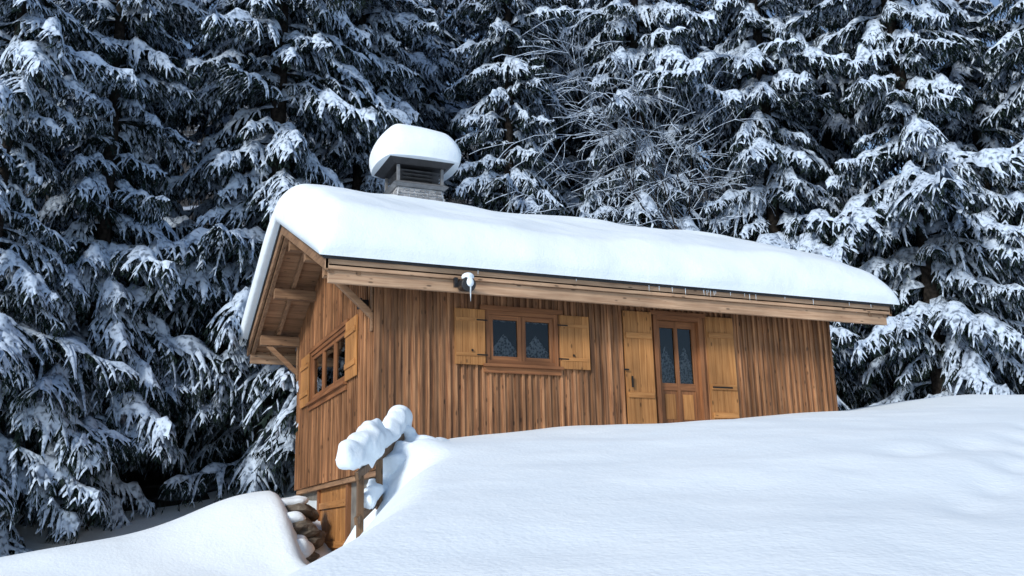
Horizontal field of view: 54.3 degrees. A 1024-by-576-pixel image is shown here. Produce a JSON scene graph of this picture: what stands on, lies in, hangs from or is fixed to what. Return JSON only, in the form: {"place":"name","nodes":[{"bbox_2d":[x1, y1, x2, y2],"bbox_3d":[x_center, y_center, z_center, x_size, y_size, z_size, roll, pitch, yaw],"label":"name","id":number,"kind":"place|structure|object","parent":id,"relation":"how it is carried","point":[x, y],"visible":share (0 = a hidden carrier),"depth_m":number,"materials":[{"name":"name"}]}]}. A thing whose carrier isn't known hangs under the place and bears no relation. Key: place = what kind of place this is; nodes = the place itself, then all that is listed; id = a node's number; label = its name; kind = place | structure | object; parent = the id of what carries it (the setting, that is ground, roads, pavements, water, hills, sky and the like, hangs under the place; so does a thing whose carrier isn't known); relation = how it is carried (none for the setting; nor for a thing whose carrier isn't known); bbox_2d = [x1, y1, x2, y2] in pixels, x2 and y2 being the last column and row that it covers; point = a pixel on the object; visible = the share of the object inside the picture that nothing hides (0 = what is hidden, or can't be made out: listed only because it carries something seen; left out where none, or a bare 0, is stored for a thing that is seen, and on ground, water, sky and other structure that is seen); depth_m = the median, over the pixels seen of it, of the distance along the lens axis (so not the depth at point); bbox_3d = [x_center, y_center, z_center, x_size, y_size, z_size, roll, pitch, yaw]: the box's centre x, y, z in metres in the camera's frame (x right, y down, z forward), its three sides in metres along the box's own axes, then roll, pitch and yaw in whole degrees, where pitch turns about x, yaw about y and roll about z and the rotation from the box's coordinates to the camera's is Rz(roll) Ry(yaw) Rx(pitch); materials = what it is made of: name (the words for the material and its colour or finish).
{"place":"outdoors","nodes":[
{"label":"outdoors","id":0,"kind":"place"},
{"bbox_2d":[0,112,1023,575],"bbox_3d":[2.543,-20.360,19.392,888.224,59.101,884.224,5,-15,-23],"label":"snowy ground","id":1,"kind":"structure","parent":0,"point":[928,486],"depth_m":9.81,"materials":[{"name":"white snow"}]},
{"bbox_2d":[0,0,78,452],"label":"spruce tree","id":2,"kind":"object","parent":1,"relation":"on","point":[13,436],"depth_m":22.85,"materials":[{"name":"green plant"}]},
{"bbox_2d":[0,0,143,556],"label":"spruce tree","id":3,"kind":"object","parent":1,"relation":"on","point":[29,82],"visible":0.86,"depth_m":20.63,"materials":[{"name":"green plant"}]},
{"bbox_2d":[0,0,256,543],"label":"spruce tree","id":4,"kind":"object","parent":1,"relation":"on","point":[104,331],"visible":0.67,"depth_m":22.83,"materials":[{"name":"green plant"}]},
{"bbox_2d":[48,0,222,479],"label":"spruce tree","id":5,"kind":"object","parent":1,"relation":"on","point":[182,224],"visible":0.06,"depth_m":28.63,"materials":[{"name":"green plant"}]},
{"bbox_2d":[149,0,287,452],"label":"spruce tree","id":6,"kind":"object","parent":1,"relation":"on","point":[204,207],"visible":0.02,"depth_m":30.05,"materials":[{"name":"green plant"}]},
{"bbox_2d":[110,0,410,512],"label":"spruce tree","id":7,"kind":"object","parent":1,"relation":"on","point":[271,76],"visible":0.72,"depth_m":25.00,"materials":[{"name":"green plant"}]},
{"bbox_2d":[280,496,313,560],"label":"snow","id":8,"kind":"structure","parent":1,"relation":"on","point":[307,550],"depth_m":17.87,"materials":[{"name":"white snow"}]},
{"bbox_2d":[285,503,318,521],"bbox_3d":[-4.006,4.178,18.651,0.815,0.406,1.162,3,-17,-7],"label":"stone","id":9,"kind":"object","parent":1,"relation":"on","point":[311,513],"visible":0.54,"depth_m":18.25,"materials":[{"name":"brown stone"}]},
{"bbox_2d":[293,517,318,537],"bbox_3d":[-3.975,4.398,18.121,0.783,0.459,0.845,6,-16,-28],"label":"stone","id":10,"kind":"object","parent":1,"relation":"on","point":[306,527],"visible":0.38,"depth_m":17.89,"materials":[{"name":"brown stone"}]},
{"bbox_2d":[307,543,319,562],"bbox_3d":[-3.804,4.739,17.791,0.847,0.422,0.616,-1,1,40],"label":"stone","id":11,"kind":"object","parent":1,"relation":"on","point":[316,556],"visible":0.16,"depth_m":17.63,"materials":[{"name":"brown stone"}]},
{"bbox_2d":[308,529,326,549],"bbox_3d":[-3.788,4.610,18.159,0.750,0.400,0.840,-16,-12,21],"label":"stone","id":12,"kind":"object","parent":1,"relation":"on","point":[317,541],"visible":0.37,"depth_m":18.05,"materials":[{"name":"brown stone"}]},
{"bbox_2d":[258,0,443,224],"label":"spruce tree","id":13,"kind":"object","parent":1,"relation":"on","point":[379,14],"visible":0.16,"depth_m":29.86,"materials":[{"name":"green plant"}]},
{"bbox_2d":[338,405,448,537],"bbox_3d":[-1.721,2.762,13.705,0.854,2.489,2.828,-8,-15,24],"label":"stair railing","id":14,"kind":"object","parent":1,"relation":"on","point":[371,443],"visible":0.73,"depth_m":13.15,"materials":[{"name":"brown wood"}]},
{"bbox_2d":[333,0,469,201],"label":"spruce tree","id":15,"kind":"object","parent":1,"relation":"on","point":[430,74],"visible":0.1,"depth_m":33.77,"materials":[{"name":"green plant"}]},
{"bbox_2d":[439,0,574,215],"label":"spruce tree","id":16,"kind":"object","parent":1,"relation":"on","point":[494,78],"visible":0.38,"depth_m":30.96,"materials":[{"name":"white plant"}]},
{"bbox_2d":[0,0,1023,268],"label":"spruce forest","id":17,"kind":"object","parent":1,"relation":"on","point":[448,40],"visible":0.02,"depth_m":39.52,"materials":[{"name":"green plant"}]},
{"bbox_2d":[482,0,626,219],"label":"spruce tree","id":18,"kind":"object","parent":1,"relation":"on","point":[554,67],"visible":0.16,"depth_m":35.44,"materials":[{"name":"green plant"}]},
{"bbox_2d":[240,124,899,550],"bbox_3d":[0.831,1.568,20.813,11.648,9.414,8.187,5,-15,-23],"label":"wooden chalet","id":19,"kind":"object","parent":1,"relation":"on","point":[422,300],"visible":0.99,"depth_m":17.89,"materials":[{"name":"brown wood"}]},
{"bbox_2d":[305,318,348,410],"bbox_3d":[-3.534,1.544,19.219,0.200,1.275,3.270,5,-15,-23],"label":"side window","id":20,"kind":"structure","parent":19,"relation":"in","point":[327,372],"depth_m":19.27,"materials":[{"name":"brown wood"}]},
{"bbox_2d":[317,483,350,550],"bbox_3d":[-3.291,4.594,18.457,0.130,1.798,2.460,5,-15,-23],"label":"basement door","id":21,"kind":"structure","parent":19,"relation":"in","point":[333,504],"depth_m":18.35,"materials":[{"name":"brown wood"}]},
{"bbox_2d":[480,304,563,375],"bbox_3d":[0.171,0.913,17.246,1.560,1.165,0.200,5,-15,-23],"label":"front window","id":22,"kind":"structure","parent":19,"relation":"in","point":[520,364],"depth_m":17.23,"materials":[{"name":"brown wood"}]},
{"bbox_2d":[661,347,674,382],"bbox_3d":[2.845,1.412,18.461,0.330,0.720,0.023,5,-15,-23],"label":"lace curtain","id":23,"kind":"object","parent":19,"relation":"in","point":[667,367],"depth_m":18.45,"materials":[{"name":"white fabric"}]},
{"bbox_2d":[649,310,707,423],"bbox_3d":[3.073,1.538,18.411,1.210,2.200,0.190,5,-15,-23],"label":"entrance door","id":24,"kind":"structure","parent":19,"relation":"in","point":[676,402],"depth_m":18.42,"materials":[{"name":"brown wood"}]},
{"bbox_2d":[679,348,692,383],"bbox_3d":[3.222,1.442,18.619,0.330,0.720,0.023,5,-15,-23],"label":"lace curtain","id":25,"kind":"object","parent":19,"relation":"in","point":[686,376],"depth_m":18.61,"materials":[{"name":"white fabric"}]},
{"bbox_2d":[458,0,774,236],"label":"bare deciduous tree","id":26,"kind":"object","parent":1,"relation":"on","point":[653,160],"visible":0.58,"depth_m":30.00,"materials":[{"name":"grey plant"}]},
{"bbox_2d":[542,0,744,231],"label":"spruce tree","id":27,"kind":"object","parent":1,"relation":"on","point":[635,25],"visible":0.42,"depth_m":31.51,"materials":[{"name":"white plant"}]},
{"bbox_2d":[571,0,731,235],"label":"spruce tree","id":28,"kind":"object","parent":1,"relation":"on","point":[585,140],"visible":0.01,"depth_m":36.55,"materials":[{"name":"green plant"}]},
{"bbox_2d":[666,0,899,410],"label":"spruce tree","id":29,"kind":"object","parent":1,"relation":"on","point":[771,148],"visible":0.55,"depth_m":30.91,"materials":[{"name":"white plant"}]},
{"bbox_2d":[767,0,926,408],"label":"spruce tree","id":30,"kind":"object","parent":1,"relation":"on","point":[837,137],"visible":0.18,"depth_m":34.83,"materials":[{"name":"green plant"}]},
{"bbox_2d":[782,0,1023,405],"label":"spruce tree","id":31,"kind":"object","parent":1,"relation":"on","point":[908,215],"visible":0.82,"depth_m":28.32,"materials":[{"name":"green plant"}]},
{"bbox_2d":[927,0,1023,394],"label":"spruce tree","id":32,"kind":"object","parent":1,"relation":"on","point":[951,131],"visible":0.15,"depth_m":33.37,"materials":[{"name":"green plant"}]},
{"bbox_2d":[944,0,1023,320],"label":"spruce tree","id":33,"kind":"object","parent":1,"relation":"on","point":[1008,106],"visible":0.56,"depth_m":29.78,"materials":[{"name":"white plant"}]},
{"bbox_2d":[156,0,1023,184],"label":"sky","id":34,"kind":"structure","parent":0,"point":[995,3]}
]}

